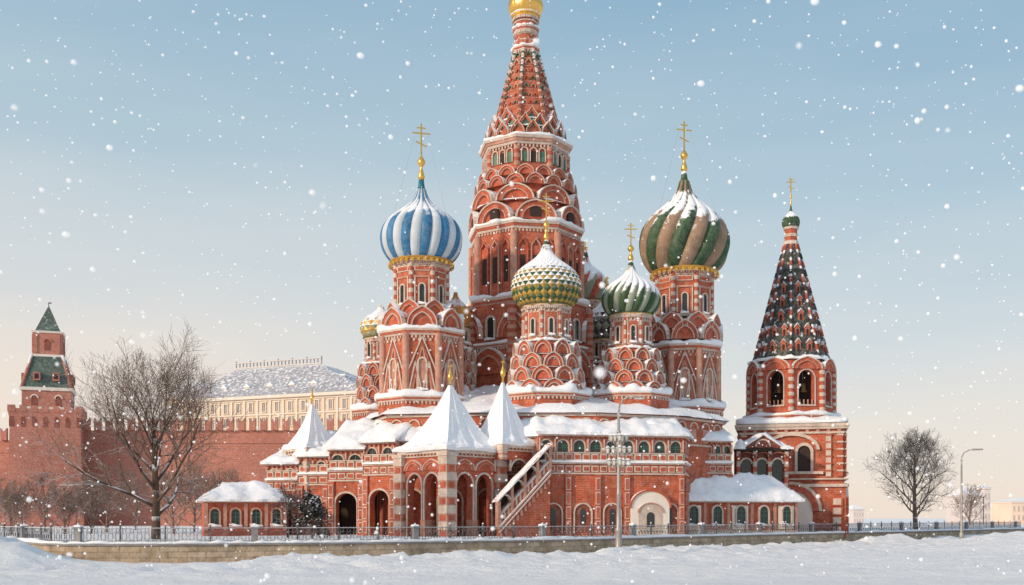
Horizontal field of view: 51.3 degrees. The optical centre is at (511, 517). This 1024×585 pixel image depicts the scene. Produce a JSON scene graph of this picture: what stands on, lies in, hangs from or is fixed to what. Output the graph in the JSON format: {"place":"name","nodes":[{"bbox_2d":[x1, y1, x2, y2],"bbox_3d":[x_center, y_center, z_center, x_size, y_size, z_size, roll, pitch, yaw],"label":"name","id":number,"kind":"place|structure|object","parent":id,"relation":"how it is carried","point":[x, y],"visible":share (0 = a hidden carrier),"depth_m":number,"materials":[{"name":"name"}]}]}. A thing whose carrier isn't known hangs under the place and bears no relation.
{"place":"outdoors","nodes":[
{"label":"outdoors","id":0,"kind":"place"},
{"bbox_2d":[169,378,206,429],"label":"palace wing","id":1,"kind":"structure","parent":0,"point":[189,392],"depth_m":274.29,"materials":[{"name":"beige paint"}]},
{"bbox_2d":[0,518,1023,584],"bbox_3d":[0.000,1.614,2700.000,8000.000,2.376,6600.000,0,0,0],"label":"ground","id":2,"kind":"structure","parent":0,"point":[871,559],"depth_m":52.00,"materials":[{"name":"white snow"}]},
{"bbox_2d":[0,428,8,525],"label":"fortress wall","id":3,"kind":"structure","parent":2,"relation":"on","point":[4,450],"depth_m":205.00,"materials":[{"name":"brick"}]},
{"bbox_2d":[84,418,349,525],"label":"fortress wall","id":4,"kind":"structure","parent":2,"relation":"on","point":[263,443],"depth_m":200.00,"materials":[{"name":"brick"}]},
{"bbox_2d":[181,356,356,429],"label":"palace","id":5,"kind":"structure","parent":2,"relation":"on","point":[289,392],"depth_m":251.86,"materials":[{"name":"beige paint"}]},
{"bbox_2d":[210,404,215,414],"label":"window","id":6,"kind":"structure","parent":5,"relation":"in","point":[214,410],"depth_m":256.11,"materials":[{"name":"paint"}]},
{"bbox_2d":[212,419,215,429],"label":"window","id":7,"kind":"structure","parent":5,"relation":"in","point":[214,420],"depth_m":256.11,"materials":[{"name":"paint"}]},
{"bbox_2d":[223,418,226,428],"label":"window","id":8,"kind":"structure","parent":5,"relation":"in","point":[224,420],"depth_m":254.83,"materials":[{"name":"paint"}]},
{"bbox_2d":[222,404,228,414],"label":"window","id":9,"kind":"structure","parent":5,"relation":"in","point":[225,408],"depth_m":254.80,"materials":[{"name":"paint"}]},
{"bbox_2d":[235,403,240,413],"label":"window","id":10,"kind":"structure","parent":5,"relation":"in","point":[238,406],"depth_m":253.28,"materials":[{"name":"paint"}]},
{"bbox_2d":[248,402,253,412],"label":"window","id":11,"kind":"structure","parent":5,"relation":"in","point":[250,405],"depth_m":251.96,"materials":[{"name":"glass"}]},
{"bbox_2d":[260,402,266,412],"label":"window","id":12,"kind":"structure","parent":5,"relation":"in","point":[263,404],"depth_m":250.55,"materials":[{"name":"paint"}]},
{"bbox_2d":[273,401,279,411],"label":"window","id":13,"kind":"structure","parent":5,"relation":"in","point":[276,405],"depth_m":249.08,"materials":[{"name":"paint"}]},
{"bbox_2d":[287,400,292,411],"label":"window","id":14,"kind":"structure","parent":5,"relation":"in","point":[289,403],"depth_m":247.69,"materials":[{"name":"paint"}]},
{"bbox_2d":[287,416,292,426],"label":"window","id":15,"kind":"structure","parent":5,"relation":"in","point":[291,417],"depth_m":247.45,"materials":[{"name":"paint"}]},
{"bbox_2d":[300,415,305,424],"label":"window","id":16,"kind":"structure","parent":5,"relation":"in","point":[302,418],"depth_m":246.42,"materials":[{"name":"paint"}]},
{"bbox_2d":[300,400,306,410],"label":"window","id":17,"kind":"structure","parent":5,"relation":"in","point":[303,402],"depth_m":246.30,"materials":[{"name":"paint"}]},
{"bbox_2d":[314,399,319,409],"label":"window","id":18,"kind":"structure","parent":5,"relation":"in","point":[316,403],"depth_m":244.80,"materials":[{"name":"paint"}]},
{"bbox_2d":[327,398,333,409],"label":"window","id":19,"kind":"structure","parent":5,"relation":"in","point":[330,401],"depth_m":243.37,"materials":[{"name":"paint"}]},
{"bbox_2d":[327,414,333,420],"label":"window","id":20,"kind":"structure","parent":5,"relation":"in","point":[330,416],"depth_m":243.37,"materials":[{"name":"paint"}]},
{"bbox_2d":[341,398,347,408],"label":"window","id":21,"kind":"structure","parent":5,"relation":"in","point":[344,400],"depth_m":242.01,"materials":[{"name":"paint"}]},
{"bbox_2d":[341,413,347,420],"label":"window","id":22,"kind":"structure","parent":5,"relation":"in","point":[343,416],"depth_m":241.89,"materials":[{"name":"paint"}]},
{"bbox_2d":[9,527,1023,562],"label":"retaining wall","id":23,"kind":"structure","parent":2,"relation":"on","point":[186,551],"depth_m":63.38,"materials":[{"name":"beige stone"}]},
{"bbox_2d":[0,520,1020,541],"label":"fence","id":24,"kind":"object","parent":23,"relation":"on","point":[23,529],"visible":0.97,"depth_m":67.78,"materials":[{"name":"black metal"}]},
{"bbox_2d":[605,396,645,546],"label":"street lamp","id":25,"kind":"object","parent":2,"relation":"on","point":[618,438],"visible":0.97,"depth_m":69.89,"materials":[{"name":"grey metal"}]},
{"bbox_2d":[945,486,983,524],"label":"city building","id":26,"kind":"structure","parent":2,"relation":"on","point":[951,517],"depth_m":334.49,"materials":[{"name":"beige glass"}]},
{"bbox_2d":[959,449,982,538],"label":"street lamp","id":27,"kind":"object","parent":2,"relation":"on","point":[961,534],"visible":0.92,"depth_m":111.91,"materials":[{"name":"grey metal"}]},
{"bbox_2d":[972,485,992,524],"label":"city building","id":28,"kind":"structure","parent":2,"relation":"on","point":[985,490],"depth_m":330.00,"materials":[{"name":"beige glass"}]},
{"bbox_2d":[990,497,1023,524],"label":"city building","id":29,"kind":"structure","parent":2,"relation":"on","point":[1006,510],"depth_m":383.31,"materials":[{"name":"paint"}]},
{"bbox_2d":[0,0,1023,584],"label":"falling snow","id":30,"kind":"structure","parent":0,"point":[600,372],"depth_m":30.50,"materials":[{"name":"white snow"}]},
{"bbox_2d":[0,0,1023,517],"label":"sky","id":31,"kind":"structure","parent":0,"point":[969,317],"materials":[{"name":"blue"}]},
{"bbox_2d":[1,524,1023,541],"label":"terrace","id":32,"kind":"structure","parent":0,"point":[147,537],"depth_m":86.73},
{"bbox_2d":[0,477,18,525],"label":"bare tree","id":33,"kind":"object","parent":32,"relation":"on","point":[2,500],"visible":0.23,"depth_m":120.52,"materials":[{"name":"brown plant"}]},
{"bbox_2d":[0,484,30,533],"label":"bare tree","id":34,"kind":"object","parent":32,"relation":"on","point":[6,501],"visible":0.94,"depth_m":93.98,"materials":[{"name":"brown plant"}]},
{"bbox_2d":[0,479,48,525],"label":"bare tree","id":35,"kind":"object","parent":32,"relation":"on","point":[31,502],"visible":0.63,"depth_m":107.87,"materials":[{"name":"brown plant"}]},
{"bbox_2d":[17,469,67,531],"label":"bare tree","id":36,"kind":"object","parent":32,"relation":"on","point":[42,492],"visible":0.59,"depth_m":109.83,"materials":[{"name":"brown plant"}]},
{"bbox_2d":[5,300,86,525],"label":"fortress tower","id":37,"kind":"structure","parent":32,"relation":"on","point":[48,341],"depth_m":191.25,"materials":[{"name":"brick"}]},
{"bbox_2d":[32,483,85,533],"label":"bare tree","id":38,"kind":"object","parent":32,"relation":"on","point":[64,502],"visible":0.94,"depth_m":95.65,"materials":[{"name":"brown plant"}]},
{"bbox_2d":[52,476,95,524],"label":"bare tree","id":39,"kind":"object","parent":32,"relation":"on","point":[76,516],"visible":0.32,"depth_m":129.94,"materials":[{"name":"brown plant"}]},
{"bbox_2d":[72,469,113,533],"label":"bare tree","id":40,"kind":"object","parent":32,"relation":"on","point":[99,500],"visible":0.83,"depth_m":97.87,"materials":[{"name":"brown plant"}]},
{"bbox_2d":[60,459,141,532],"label":"bare tree","id":41,"kind":"object","parent":32,"relation":"on","point":[109,473],"visible":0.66,"depth_m":105.13,"materials":[{"name":"brown plant"}]},
{"bbox_2d":[100,467,151,529],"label":"bare tree","id":42,"kind":"object","parent":32,"relation":"on","point":[140,493],"visible":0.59,"depth_m":129.83,"materials":[{"name":"brown plant"}]},
{"bbox_2d":[16,321,248,538],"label":"bare tree","id":43,"kind":"object","parent":32,"relation":"on","point":[155,484],"visible":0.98,"depth_m":71.37,"materials":[{"name":"brown plant"}]},
{"bbox_2d":[144,464,208,533],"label":"bare tree","id":44,"kind":"object","parent":32,"relation":"on","point":[180,501],"visible":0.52,"depth_m":95.89,"materials":[{"name":"brown plant"}]},
{"bbox_2d":[144,460,225,531],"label":"bare tree","id":45,"kind":"object","parent":32,"relation":"on","point":[194,509],"visible":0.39,"depth_m":109.93,"materials":[{"name":"brown plant"}]},
{"bbox_2d":[184,467,228,511],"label":"bare tree","id":46,"kind":"object","parent":32,"relation":"on","point":[213,484],"visible":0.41,"depth_m":99.91,"materials":[{"name":"brown plant"}]},
{"bbox_2d":[196,467,249,521],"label":"bare tree","id":47,"kind":"object","parent":32,"relation":"on","point":[230,475],"visible":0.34,"depth_m":125.11,"materials":[{"name":"brown plant"}]},
{"bbox_2d":[196,480,290,535],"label":"pavilion","id":48,"kind":"structure","parent":32,"relation":"on","point":[226,509],"depth_m":86.99,"materials":[{"name":"red paint"}]},
{"bbox_2d":[208,507,221,526],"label":"window","id":49,"kind":"structure","parent":48,"relation":"in","point":[214,513],"depth_m":86.16,"materials":[{"name":"green glass"}]},
{"bbox_2d":[229,507,241,526],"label":"window","id":50,"kind":"structure","parent":48,"relation":"in","point":[235,513],"depth_m":86.67,"materials":[{"name":"green glass"}]},
{"bbox_2d":[250,507,262,526],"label":"window","id":51,"kind":"structure","parent":48,"relation":"in","point":[256,516],"depth_m":87.18,"materials":[{"name":"green glass"}]},
{"bbox_2d":[270,507,282,526],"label":"window","id":52,"kind":"structure","parent":48,"relation":"in","point":[279,512],"depth_m":87.67,"materials":[{"name":"green glass"}]},
{"bbox_2d":[270,480,308,537],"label":"bare tree","id":53,"kind":"object","parent":32,"relation":"on","point":[288,496],"visible":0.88,"depth_m":77.96,"materials":[{"name":"brown plant"}]},
{"bbox_2d":[291,486,332,538],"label":"snowy tree","id":54,"kind":"object","parent":32,"relation":"on","point":[312,507],"visible":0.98,"depth_m":75.88,"materials":[{"name":"green plant"}]},
{"bbox_2d":[260,0,737,536],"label":"cathedral","id":55,"kind":"structure","parent":32,"relation":"on","point":[456,446],"depth_m":92.58,"materials":[{"name":"red brick"}]},
{"bbox_2d":[688,472,804,534],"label":"pavilion","id":56,"kind":"structure","parent":32,"relation":"on","point":[732,496],"depth_m":94.26,"materials":[{"name":"red paint"}]},
{"bbox_2d":[688,504,699,524],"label":"window","id":57,"kind":"structure","parent":56,"relation":"in","point":[694,512],"depth_m":92.28,"materials":[{"name":"green glass"}]},
{"bbox_2d":[711,505,724,525],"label":"window","id":58,"kind":"structure","parent":56,"relation":"in","point":[717,513],"depth_m":93.08,"materials":[{"name":"green glass"}]},
{"bbox_2d":[734,505,747,525],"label":"window","id":59,"kind":"structure","parent":56,"relation":"in","point":[740,511],"depth_m":93.86,"materials":[{"name":"green glass"}]},
{"bbox_2d":[758,505,770,525],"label":"window","id":60,"kind":"structure","parent":56,"relation":"in","point":[763,511],"depth_m":94.68,"materials":[{"name":"green glass"}]},
{"bbox_2d":[781,505,793,525],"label":"window","id":61,"kind":"structure","parent":56,"relation":"in","point":[786,511],"depth_m":95.47,"materials":[{"name":"green glass"}]},
{"bbox_2d":[733,177,849,537],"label":"bell tower","id":62,"kind":"structure","parent":32,"relation":"on","point":[799,429],"depth_m":104.13,"materials":[{"name":"red brick"}]},
{"bbox_2d":[862,426,959,528],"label":"bare tree","id":63,"kind":"object","parent":32,"relation":"on","point":[925,442],"visible":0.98,"depth_m":121.57,"materials":[{"name":"brown plant"}]},
{"bbox_2d":[947,484,987,525],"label":"bare tree","id":64,"kind":"object","parent":32,"relation":"on","point":[971,497],"visible":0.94,"depth_m":199.62,"materials":[{"name":"brown plant"}]},
{"bbox_2d":[846,505,864,522],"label":"city building","id":65,"kind":"structure","parent":0,"point":[856,512],"depth_m":520.00,"materials":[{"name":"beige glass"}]},
{"bbox_2d":[990,503,991,523],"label":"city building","id":66,"kind":"structure","parent":0,"point":[990,512],"depth_m":432.03,"materials":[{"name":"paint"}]}
]}

